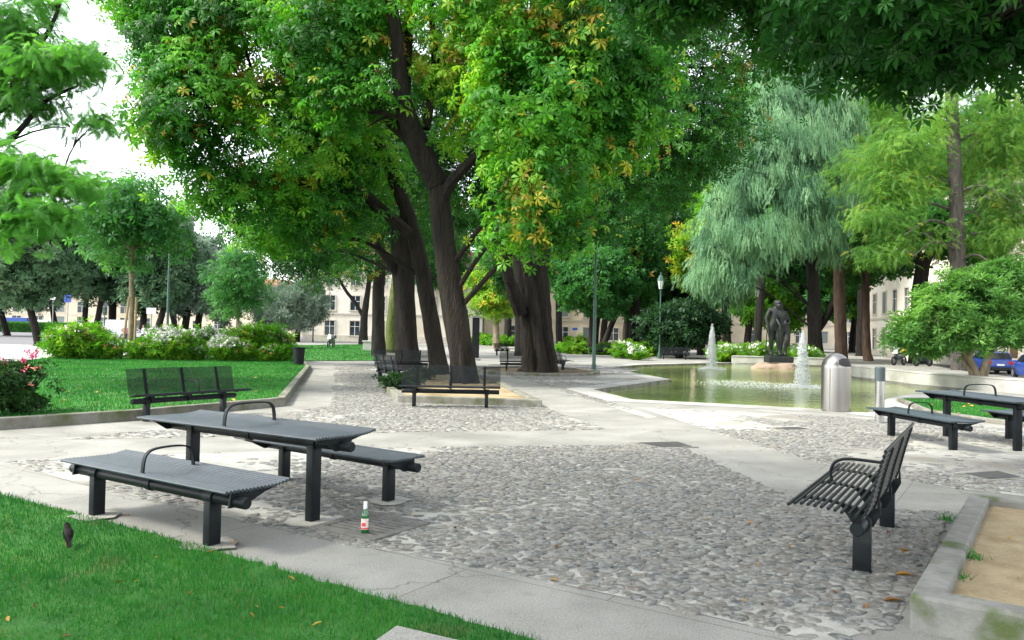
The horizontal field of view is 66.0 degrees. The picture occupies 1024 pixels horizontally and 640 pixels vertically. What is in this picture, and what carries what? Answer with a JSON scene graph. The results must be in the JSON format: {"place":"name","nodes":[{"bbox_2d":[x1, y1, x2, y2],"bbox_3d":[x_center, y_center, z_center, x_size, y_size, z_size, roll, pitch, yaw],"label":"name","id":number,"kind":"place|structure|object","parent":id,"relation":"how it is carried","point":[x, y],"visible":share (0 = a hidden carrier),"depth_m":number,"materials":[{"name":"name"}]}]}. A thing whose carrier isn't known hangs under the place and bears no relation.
{"place":"outdoors","nodes":[
{"label":"outdoors","id":0,"kind":"place"},
{"bbox_2d":[0,354,309,416],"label":"raised lawn","id":1,"kind":"structure","parent":0,"point":[120,402],"depth_m":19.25,"materials":[{"name":"green plant"}]},
{"bbox_2d":[0,359,38,412],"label":"rose bush","id":2,"kind":"object","parent":1,"relation":"on","point":[5,382],"visible":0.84,"depth_m":12.46,"materials":[{"name":"green plant"}]},
{"bbox_2d":[0,348,65,413],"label":"rose bush","id":3,"kind":"object","parent":1,"relation":"on","point":[40,402],"visible":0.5,"depth_m":12.98,"materials":[{"name":"green plant"}]},
{"bbox_2d":[35,316,100,358],"bbox_3d":[-19.310,0.833,34.177,2.688,2.185,2.321,0,-1,44],"label":"flowering shrub","id":4,"kind":"object","parent":1,"relation":"on","point":[48,342],"visible":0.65,"depth_m":33.55,"materials":[{"name":"green plant"}]},
{"bbox_2d":[51,319,104,358],"bbox_3d":[-18.769,0.896,34.172,2.565,1.902,2.502,1,-1,0],"label":"flowering shrub","id":5,"kind":"object","parent":1,"relation":"on","point":[90,332],"visible":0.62,"depth_m":33.70,"materials":[{"name":"green plant"}]},
{"bbox_2d":[93,331,126,359],"bbox_3d":[-17.679,1.153,34.533,1.718,1.354,1.677,1,-1,24],"label":"flowering shrub","id":6,"kind":"object","parent":1,"relation":"on","point":[114,349],"visible":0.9,"depth_m":34.22,"materials":[{"name":"green plant"}]},
{"bbox_2d":[62,167,195,358],"bbox_3d":[-17.197,-2.593,35.536,5.918,8.880,5.632,0,-1,35],"label":"young chestnut","id":7,"kind":"object","parent":1,"relation":"on","point":[133,222],"visible":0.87,"depth_m":34.76,"materials":[{"name":"green plant"}]},
{"bbox_2d":[134,323,194,359],"bbox_3d":[-15.207,1.039,34.838,2.516,1.911,2.341,1,-1,0],"label":"flowering shrub","id":8,"kind":"object","parent":1,"relation":"on","point":[154,335],"visible":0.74,"depth_m":34.34,"materials":[{"name":"green plant"}]},
{"bbox_2d":[153,328,206,360],"bbox_3d":[-14.699,1.141,34.923,2.350,1.662,2.030,2,-1,-29],"label":"flowering shrub","id":9,"kind":"object","parent":1,"relation":"on","point":[183,347],"visible":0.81,"depth_m":34.50,"materials":[{"name":"green plant"}]},
{"bbox_2d":[200,332,243,360],"bbox_3d":[-12.873,1.237,35.245,1.998,1.535,2.148,2,-1,-31],"label":"flowering shrub","id":10,"kind":"object","parent":1,"relation":"on","point":[220,345],"visible":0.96,"depth_m":34.83,"materials":[{"name":"white plant"}]},
{"bbox_2d":[227,337,260,360],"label":"flowering shrub","id":11,"kind":"object","parent":1,"relation":"on","point":[246,351],"visible":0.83,"depth_m":35.15,"materials":[{"name":"green plant"}]},
{"bbox_2d":[241,321,289,358],"bbox_3d":[-12.464,1.108,38.931,2.919,2.197,2.885,2,-1,-29],"label":"flowering shrub","id":12,"kind":"object","parent":1,"relation":"on","point":[262,337],"visible":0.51,"depth_m":38.33,"materials":[{"name":"green plant"}]},
{"bbox_2d":[0,332,446,343],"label":"road","id":13,"kind":"structure","parent":0,"point":[20,338],"depth_m":92.77,"materials":[{"name":"grey asphalt"}]},
{"bbox_2d":[0,491,547,639],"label":"front lawn","id":14,"kind":"structure","parent":0,"point":[18,620],"depth_m":4.55,"materials":[{"name":"green plant"}]},
{"bbox_2d":[66,508,121,520],"bbox_3d":[-3.485,1.629,6.601,0.415,0.001,0.388,2,-1,-44],"label":"footing","id":15,"kind":"object","parent":14,"relation":"on","point":[110,513],"visible":0.73,"depth_m":6.58,"materials":[{"name":"grey concrete"}]},
{"bbox_2d":[60,444,290,545],"bbox_3d":[-2.754,1.341,6.324,2.320,0.670,0.587,0,-1,33],"label":"picnic bench","id":16,"kind":"object","parent":15,"relation":"on","point":[213,488],"visible":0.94,"depth_m":6.14,"materials":[{"name":"grey paint"}]},
{"bbox_2d":[377,626,455,639],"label":"stone slab","id":17,"kind":"structure","parent":14,"relation":"on","point":[398,633],"depth_m":3.99,"materials":[{"name":"stone"}]},
{"bbox_2d":[290,344,374,360],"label":"lawn","id":18,"kind":"structure","parent":0,"point":[314,359],"depth_m":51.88,"materials":[{"name":"green plant"}]},
{"bbox_2d":[267,237,391,344],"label":"horse chestnut","id":19,"kind":"object","parent":18,"relation":"on","point":[363,331],"visible":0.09,"depth_m":88.81,"materials":[{"name":"green plant"}]},
{"bbox_2d":[268,135,462,355],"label":"horse chestnut","id":20,"kind":"object","parent":18,"relation":"on","point":[378,319],"visible":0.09,"depth_m":50.10,"materials":[{"name":"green plant"}]},
{"bbox_2d":[67,364,602,438],"bbox_3d":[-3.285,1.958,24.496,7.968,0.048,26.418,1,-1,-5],"label":"cobble paving","id":21,"kind":"structure","parent":0,"point":[397,418],"depth_m":15.15,"materials":[{"name":"grey stone"}]},
{"bbox_2d":[398,365,500,407],"bbox_3d":[-1.308,1.443,16.682,2.120,0.925,0.639,1,-1,-1],"label":"park bench","id":22,"kind":"object","parent":21,"relation":"on","point":[485,386],"visible":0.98,"depth_m":16.89,"materials":[{"name":"black metal"}]},
{"bbox_2d":[5,444,951,639],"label":"cobble paving","id":23,"kind":"structure","parent":0,"point":[836,559],"depth_m":6.51,"materials":[{"name":"grey stone"}]},
{"bbox_2d":[137,401,375,521],"bbox_3d":[-2.327,1.211,6.991,2.460,0.970,0.686,1,-1,32],"label":"picnic table","id":24,"kind":"object","parent":23,"relation":"on","point":[315,438],"visible":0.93,"depth_m":6.76,"materials":[{"name":"grey paint"}]},
{"bbox_2d":[234,437,424,501],"bbox_3d":[-1.855,1.384,7.755,2.320,0.670,0.546,0,-1,37],"label":"picnic bench","id":25,"kind":"object","parent":23,"relation":"on","point":[389,462],"visible":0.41,"depth_m":7.38,"materials":[{"name":"grey paint"}]},
{"bbox_2d":[310,511,430,540],"bbox_3d":[-1.148,1.680,6.451,0.690,0.024,0.690,1,-1,32],"label":"drain grate","id":26,"kind":"object","parent":23,"relation":"on","point":[382,525],"visible":0.88,"depth_m":6.42,"materials":[{"name":"metal"}]},
{"bbox_2d":[787,422,914,573],"bbox_3d":[2.722,1.337,6.186,0.639,0.931,2.120,1,-1,31],"label":"park bench","id":27,"kind":"object","parent":23,"relation":"on","point":[879,501],"visible":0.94,"depth_m":5.76,"materials":[{"name":"black metal"}]},
{"bbox_2d":[0,342,1023,639],"bbox_3d":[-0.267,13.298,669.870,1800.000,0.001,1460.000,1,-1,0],"label":"ground","id":28,"kind":"structure","parent":0,"point":[524,606],"depth_m":7.74,"materials":[{"name":"concrete"}]},
{"bbox_2d":[0,344,123,358],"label":"footway","id":29,"kind":"structure","parent":28,"relation":"on","point":[11,351],"depth_m":45.16,"materials":[{"name":"white concrete"}]},
{"bbox_2d":[0,195,103,345],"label":"holm oak","id":30,"kind":"object","parent":29,"relation":"on","point":[28,282],"visible":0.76,"depth_m":57.09,"materials":[{"name":"green plant"}]},
{"bbox_2d":[0,0,131,263],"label":"silk tree","id":31,"kind":"object","parent":28,"relation":"on","point":[30,71],"visible":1,"depth_m":19.08,"materials":[{"name":"green plant"}]},
{"bbox_2d":[3,293,154,328],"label":"building","id":32,"kind":"structure","parent":28,"relation":"on","point":[75,308],"depth_m":210.11,"materials":[{"name":"stone"}]},
{"bbox_2d":[60,231,123,323],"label":"holm oak","id":33,"kind":"object","parent":28,"relation":"on","point":[102,284],"visible":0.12,"depth_m":103.01,"materials":[{"name":"green plant"}]},
{"bbox_2d":[104,245,159,337],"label":"holm oak","id":34,"kind":"object","parent":28,"relation":"on","point":[124,279],"visible":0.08,"depth_m":98.13,"materials":[{"name":"green plant"}]},
{"bbox_2d":[0,361,309,429],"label":"lawn kerb","id":35,"kind":"structure","parent":28,"relation":"on","point":[35,421],"depth_m":13.23,"materials":[{"name":"grey concrete"}]},
{"bbox_2d":[125,215,210,326],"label":"holm oak","id":36,"kind":"object","parent":28,"relation":"on","point":[153,288],"visible":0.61,"depth_m":93.41,"materials":[{"name":"green plant"}]},
{"bbox_2d":[126,366,251,421],"bbox_3d":[-5.645,1.307,13.879,0.639,0.925,2.120,1,-1,32],"label":"park bench","id":37,"kind":"object","parent":28,"relation":"on","point":[148,399],"visible":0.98,"depth_m":13.86,"materials":[{"name":"black metal"}]},
{"bbox_2d":[169,232,218,329],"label":"grey green tree","id":38,"kind":"object","parent":28,"relation":"on","point":[187,309],"visible":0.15,"depth_m":103.67,"materials":[{"name":"green plant"}]},
{"bbox_2d":[190,232,225,327],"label":"grey green tree","id":39,"kind":"object","parent":28,"relation":"on","point":[198,313],"visible":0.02,"depth_m":114.55,"materials":[{"name":"green plant"}]},
{"bbox_2d":[155,279,302,335],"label":"building","id":40,"kind":"structure","parent":28,"relation":"on","point":[204,322],"depth_m":190.00,"materials":[{"name":"paint"}]},
{"bbox_2d":[196,240,277,327],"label":"young chestnut","id":41,"kind":"object","parent":28,"relation":"on","point":[230,289],"visible":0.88,"depth_m":64.77,"materials":[{"name":"green plant"}]},
{"bbox_2d":[260,275,334,341],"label":"olive tree","id":42,"kind":"object","parent":28,"relation":"on","point":[294,309],"visible":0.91,"depth_m":99.05,"materials":[{"name":"green plant"}]},
{"bbox_2d":[190,48,504,368],"bbox_3d":[-7.297,-5.521,35.796,15.674,15.462,9.788,1,-1,0],"label":"horse chestnut","id":43,"kind":"object","parent":28,"relation":"on","point":[405,322],"visible":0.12,"depth_m":34.74,"materials":[{"name":"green plant"}]},
{"bbox_2d":[303,242,482,342],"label":"cream building","id":44,"kind":"structure","parent":28,"relation":"on","point":[343,322],"depth_m":116.01,"materials":[{"name":"paint"}]},
{"bbox_2d":[373,349,427,366],"bbox_3d":[-4.327,1.628,30.725,2.120,0.925,0.639,1,-1,-2],"label":"park bench","id":45,"kind":"object","parent":28,"relation":"on","point":[400,361],"visible":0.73,"depth_m":30.95,"materials":[{"name":"black metal"}]},
{"bbox_2d":[385,181,475,352],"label":"horse chestnut","id":46,"kind":"object","parent":28,"relation":"on","point":[390,340],"visible":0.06,"depth_m":58.83,"materials":[{"name":"green plant"}]},
{"bbox_2d":[385,181,477,290],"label":"park tree","id":47,"kind":"object","parent":28,"relation":"on","point":[462,267],"visible":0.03,"depth_m":110.61,"materials":[{"name":"green plant"}]},
{"bbox_2d":[380,374,541,407],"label":"planter kerb","id":48,"kind":"structure","parent":28,"relation":"on","point":[397,395],"depth_m":17.55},
{"bbox_2d":[397,374,523,398],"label":"planter soil","id":49,"kind":"structure","parent":48,"relation":"in","point":[504,393],"depth_m":19.42,"materials":[{"name":"beige sand"}]},
{"bbox_2d":[84,0,449,374],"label":"horse chestnut","id":50,"kind":"object","parent":49,"relation":"on","point":[195,59],"visible":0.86,"depth_m":24.81,"materials":[{"name":"green plant"}]},
{"bbox_2d":[370,370,426,391],"bbox_3d":[-2.952,1.588,20.592,1.554,0.624,1.420,1,-1,0],"label":"shrub","id":51,"kind":"object","parent":49,"relation":"on","point":[390,379],"visible":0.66,"depth_m":20.36,"materials":[{"name":"green plant"}]},
{"bbox_2d":[249,0,700,383],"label":"horse chestnut","id":52,"kind":"object","parent":49,"relation":"on","point":[590,114],"visible":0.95,"depth_m":21.74,"materials":[{"name":"green plant"}]},
{"bbox_2d":[461,264,514,348],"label":"yellow tree","id":53,"kind":"object","parent":28,"relation":"on","point":[485,301],"visible":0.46,"depth_m":82.50,"materials":[{"name":"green plant"}]},
{"bbox_2d":[474,248,560,355],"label":"park tree","id":54,"kind":"object","parent":28,"relation":"on","point":[497,275],"visible":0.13,"depth_m":57.58,"materials":[{"name":"green plant"}]},
{"bbox_2d":[483,289,643,344],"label":"ochre building","id":55,"kind":"structure","parent":28,"relation":"on","point":[580,321],"depth_m":121.08,"materials":[{"name":"stone"}]},
{"bbox_2d":[548,242,646,354],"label":"park tree","id":56,"kind":"object","parent":28,"relation":"on","point":[618,282],"visible":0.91,"depth_m":63.70,"materials":[{"name":"green plant"}]},
{"bbox_2d":[602,269,667,342],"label":"park tree","id":57,"kind":"object","parent":28,"relation":"on","point":[650,296],"visible":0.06,"depth_m":70.79,"materials":[{"name":"green plant"}]},
{"bbox_2d":[591,200,683,342],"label":"park tree","id":58,"kind":"object","parent":28,"relation":"on","point":[645,252],"visible":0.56,"depth_m":66.94,"materials":[{"name":"green plant"}]},
{"bbox_2d":[648,210,696,353],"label":"dark conifer","id":59,"kind":"object","parent":28,"relation":"on","point":[669,292],"visible":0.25,"depth_m":74.75,"materials":[{"name":"green plant"}]},
{"bbox_2d":[629,296,734,357],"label":"dark bush tree","id":60,"kind":"object","parent":28,"relation":"on","point":[686,322],"visible":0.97,"depth_m":57.88,"materials":[{"name":"green plant"}]},
{"bbox_2d":[663,215,713,354],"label":"park tree","id":61,"kind":"object","parent":28,"relation":"on","point":[682,257],"visible":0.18,"depth_m":71.34,"materials":[{"name":"green plant"}]},
{"bbox_2d":[679,217,761,343],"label":"park tree","id":62,"kind":"object","parent":28,"relation":"on","point":[724,305],"visible":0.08,"depth_m":63.66,"materials":[{"name":"green plant"}]},
{"bbox_2d":[703,79,805,342],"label":"park tree","id":63,"kind":"object","parent":28,"relation":"on","point":[760,305],"depth_m":84.70,"materials":[{"name":"green plant"}]},
{"bbox_2d":[718,270,800,345],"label":"park tree","id":64,"kind":"object","parent":28,"relation":"on","point":[773,290],"visible":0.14,"depth_m":95.19,"materials":[{"name":"green plant"}]},
{"bbox_2d":[672,47,877,349],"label":"weeping cedar","id":65,"kind":"object","parent":28,"relation":"on","point":[787,167],"visible":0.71,"depth_m":54.29,"materials":[{"name":"green plant"}]},
{"bbox_2d":[705,308,850,348],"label":"building","id":66,"kind":"structure","parent":28,"relation":"on","point":[738,333],"depth_m":149.98,"materials":[{"name":"paint"}]},
{"bbox_2d":[595,363,971,391],"bbox_3d":[10.569,2.667,34.586,13.115,0.500,34.572,1,-1,10],"label":"pond rim","id":67,"kind":"object","parent":28,"relation":"on","point":[634,385],"visible":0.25,"depth_m":29.73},
{"bbox_2d":[567,362,933,417],"bbox_3d":[7.971,2.336,33.295,12.810,0.001,34.180,1,-1,0],"label":"pond coping","id":68,"kind":"object","parent":67,"relation":"on","point":[888,402],"visible":0.78,"depth_m":20.64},
{"bbox_2d":[821,353,850,411],"bbox_3d":[7.312,1.403,17.786,0.630,1.310,0.645,1,-1,0],"label":"litter bin","id":69,"kind":"object","parent":68,"relation":"on","point":[835,382],"visible":1,"depth_m":17.54,"materials":[{"name":"metal"}]},
{"bbox_2d":[769,277,806,334],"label":"park tree","id":70,"kind":"object","parent":28,"relation":"on","point":[796,323],"visible":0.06,"depth_m":99.68,"materials":[{"name":"green plant"}]},
{"bbox_2d":[754,157,878,357],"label":"park tree","id":71,"kind":"object","parent":28,"relation":"on","point":[796,270],"visible":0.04,"depth_m":63.69,"materials":[{"name":"green plant"}]},
{"bbox_2d":[787,276,855,323],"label":"park tree","id":72,"kind":"object","parent":28,"relation":"on","point":[825,296],"visible":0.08,"depth_m":96.06,"materials":[{"name":"green plant"}]},
{"bbox_2d":[846,288,857,352],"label":"park tree","id":73,"kind":"object","parent":28,"relation":"on","point":[852,316],"visible":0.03,"depth_m":103.54,"materials":[{"name":"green plant"}]},
{"bbox_2d":[784,77,942,357],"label":"bald cypress","id":74,"kind":"object","parent":28,"relation":"on","point":[840,325],"visible":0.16,"depth_m":59.69,"materials":[{"name":"green plant"}]},
{"bbox_2d":[731,355,1023,393],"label":"pond wall","id":75,"kind":"structure","parent":28,"relation":"on","point":[946,381],"depth_m":29.26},
{"bbox_2d":[821,176,933,360],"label":"park tree","id":76,"kind":"object","parent":28,"relation":"on","point":[866,282],"visible":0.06,"depth_m":62.01,"materials":[{"name":"green plant"}]},
{"bbox_2d":[802,73,1023,370],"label":"bald cypress","id":77,"kind":"object","parent":28,"relation":"on","point":[997,159],"visible":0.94,"depth_m":45.86,"materials":[{"name":"green plant"}]},
{"bbox_2d":[847,189,1012,363],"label":"park tree","id":78,"kind":"object","parent":28,"relation":"on","point":[921,276],"visible":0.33,"depth_m":56.90,"materials":[{"name":"green plant"}]},
{"bbox_2d":[870,164,1023,371],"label":"pale building","id":79,"kind":"structure","parent":28,"relation":"on","point":[886,297],"depth_m":84.02,"materials":[{"name":"paint"}]},
{"bbox_2d":[875,254,1023,375],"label":"privet tree","id":80,"kind":"object","parent":28,"relation":"on","point":[976,307],"visible":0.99,"depth_m":26.88,"materials":[{"name":"green plant"}]},
{"bbox_2d":[897,397,1023,427],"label":"lawn kerb","id":81,"kind":"structure","parent":28,"relation":"on","point":[922,408],"depth_m":16.72,"materials":[{"name":"grey concrete"}]},
{"bbox_2d":[904,397,1023,419],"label":"grass","id":82,"kind":"structure","parent":28,"relation":"on","point":[953,403],"depth_m":18.49,"materials":[{"name":"green plant"}]},
{"bbox_2d":[909,493,1023,639],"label":"planter kerb","id":83,"kind":"structure","parent":28,"relation":"on","point":[938,607],"depth_m":4.35,"materials":[{"name":"grey concrete"}]},
{"bbox_2d":[952,506,1023,605],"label":"sandy bed","id":84,"kind":"object","parent":83,"relation":"in","point":[995,579],"visible":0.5,"depth_m":5.30,"materials":[{"name":"beige sand"}]},
{"bbox_2d":[589,0,1023,131],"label":"horse chestnut","id":85,"kind":"object","parent":84,"relation":"on","point":[917,50],"visible":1,"depth_m":7.97,"materials":[{"name":"green plant"}]},
{"bbox_2d":[0,0,1023,281],"label":"sky","id":86,"kind":"structure","parent":0,"point":[114,155],"materials":[{"name":"white"}]},
{"bbox_2d":[483,363,639,384],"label":"cobble paving","id":87,"kind":"structure","parent":0,"point":[569,365],"depth_m":29.32,"materials":[{"name":"grey stone"}]},
{"bbox_2d":[477,366,599,376],"bbox_3d":[1.083,2.144,33.026,5.200,0.150,6.303,1,-1,0],"label":"tree ring kerb","id":88,"kind":"object","parent":87,"relation":"on","point":[595,372],"visible":0.59,"depth_m":30.29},
{"bbox_2d":[487,368,592,372],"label":"tree ring soil","id":89,"kind":"object","parent":88,"relation":"in","point":[560,370],"visible":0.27,"depth_m":33.18,"materials":[{"name":"brown soil"}]},
{"bbox_2d":[381,0,807,372],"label":"horse chestnut","id":90,"kind":"object","parent":89,"relation":"on","point":[529,298],"visible":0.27,"depth_m":33.59,"materials":[{"name":"green plant"}]},
{"bbox_2d":[606,365,938,412],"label":"water","id":91,"kind":"structure","parent":0,"point":[685,385],"depth_m":26.82,"materials":[{"name":"green liquid"}]},
{"bbox_2d":[751,362,796,369],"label":"rock","id":92,"kind":"object","parent":91,"relation":"in","point":[766,365],"visible":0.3,"depth_m":45.14,"materials":[{"name":"beige stone"}]},
{"bbox_2d":[764,300,793,362],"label":"statue","id":93,"kind":"object","parent":92,"relation":"on","point":[777,325],"visible":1,"depth_m":45.71,"materials":[{"name":"brown metal"}]},
{"bbox_2d":[779,330,820,388],"bbox_3d":[10.333,1.392,28.055,1.558,2.096,1.591,1,-1,0],"label":"fountain jet","id":94,"kind":"object","parent":91,"relation":"on","point":[802,364],"visible":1,"depth_m":27.96,"materials":[{"name":"white liquid"}]},
{"bbox_2d":[641,408,1023,495],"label":"cobble paving","id":95,"kind":"structure","parent":0,"point":[846,431],"depth_m":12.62,"materials":[{"name":"grey stone"}]},
{"bbox_2d":[874,367,885,422],"bbox_3d":[7.173,1.463,15.374,0.194,1.100,0.194,1,-1,0],"label":"bollard light","id":96,"kind":"object","parent":95,"relation":"on","point":[879,386],"visible":0.96,"depth_m":15.30,"materials":[{"name":"silver metal"}]},
{"bbox_2d":[866,402,984,449],"bbox_3d":[6.481,1.634,12.507,0.546,0.670,2.320,1,-1,-6],"label":"picnic bench","id":97,"kind":"object","parent":95,"relation":"on","point":[953,424],"visible":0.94,"depth_m":12.25,"materials":[{"name":"grey paint"}]},
{"bbox_2d":[915,384,1023,450],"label":"picnic table","id":98,"kind":"object","parent":95,"relation":"on","point":[1014,403],"visible":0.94,"depth_m":12.40,"materials":[{"name":"grey paint"}]},
{"bbox_2d":[959,470,1023,480],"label":"manhole cover","id":99,"kind":"object","parent":95,"relation":"on","point":[995,475],"visible":1,"depth_m":9.45,"materials":[{"name":"grey metal"}]},
{"bbox_2d":[929,364,1023,377],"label":"road","id":100,"kind":"structure","parent":0,"point":[1002,373],"depth_m":52.46,"materials":[{"name":"grey asphalt"}]},
{"bbox_2d":[821,90,934,355],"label":"park tree","id":101,"kind":"object","parent":100,"relation":"on","point":[859,328],"visible":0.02,"depth_m":81.66,"materials":[{"name":"green plant"}]},
{"bbox_2d":[909,85,1023,201],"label":"park tree","id":102,"kind":"object","parent":100,"relation":"on","point":[968,121],"visible":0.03,"depth_m":78.97,"materials":[{"name":"green plant"}]},
{"bbox_2d":[973,351,1013,373],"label":"parked car","id":103,"kind":"object","parent":100,"relation":"on","point":[1000,361],"visible":0.39,"depth_m":50.13,"materials":[{"name":"blue paint"}]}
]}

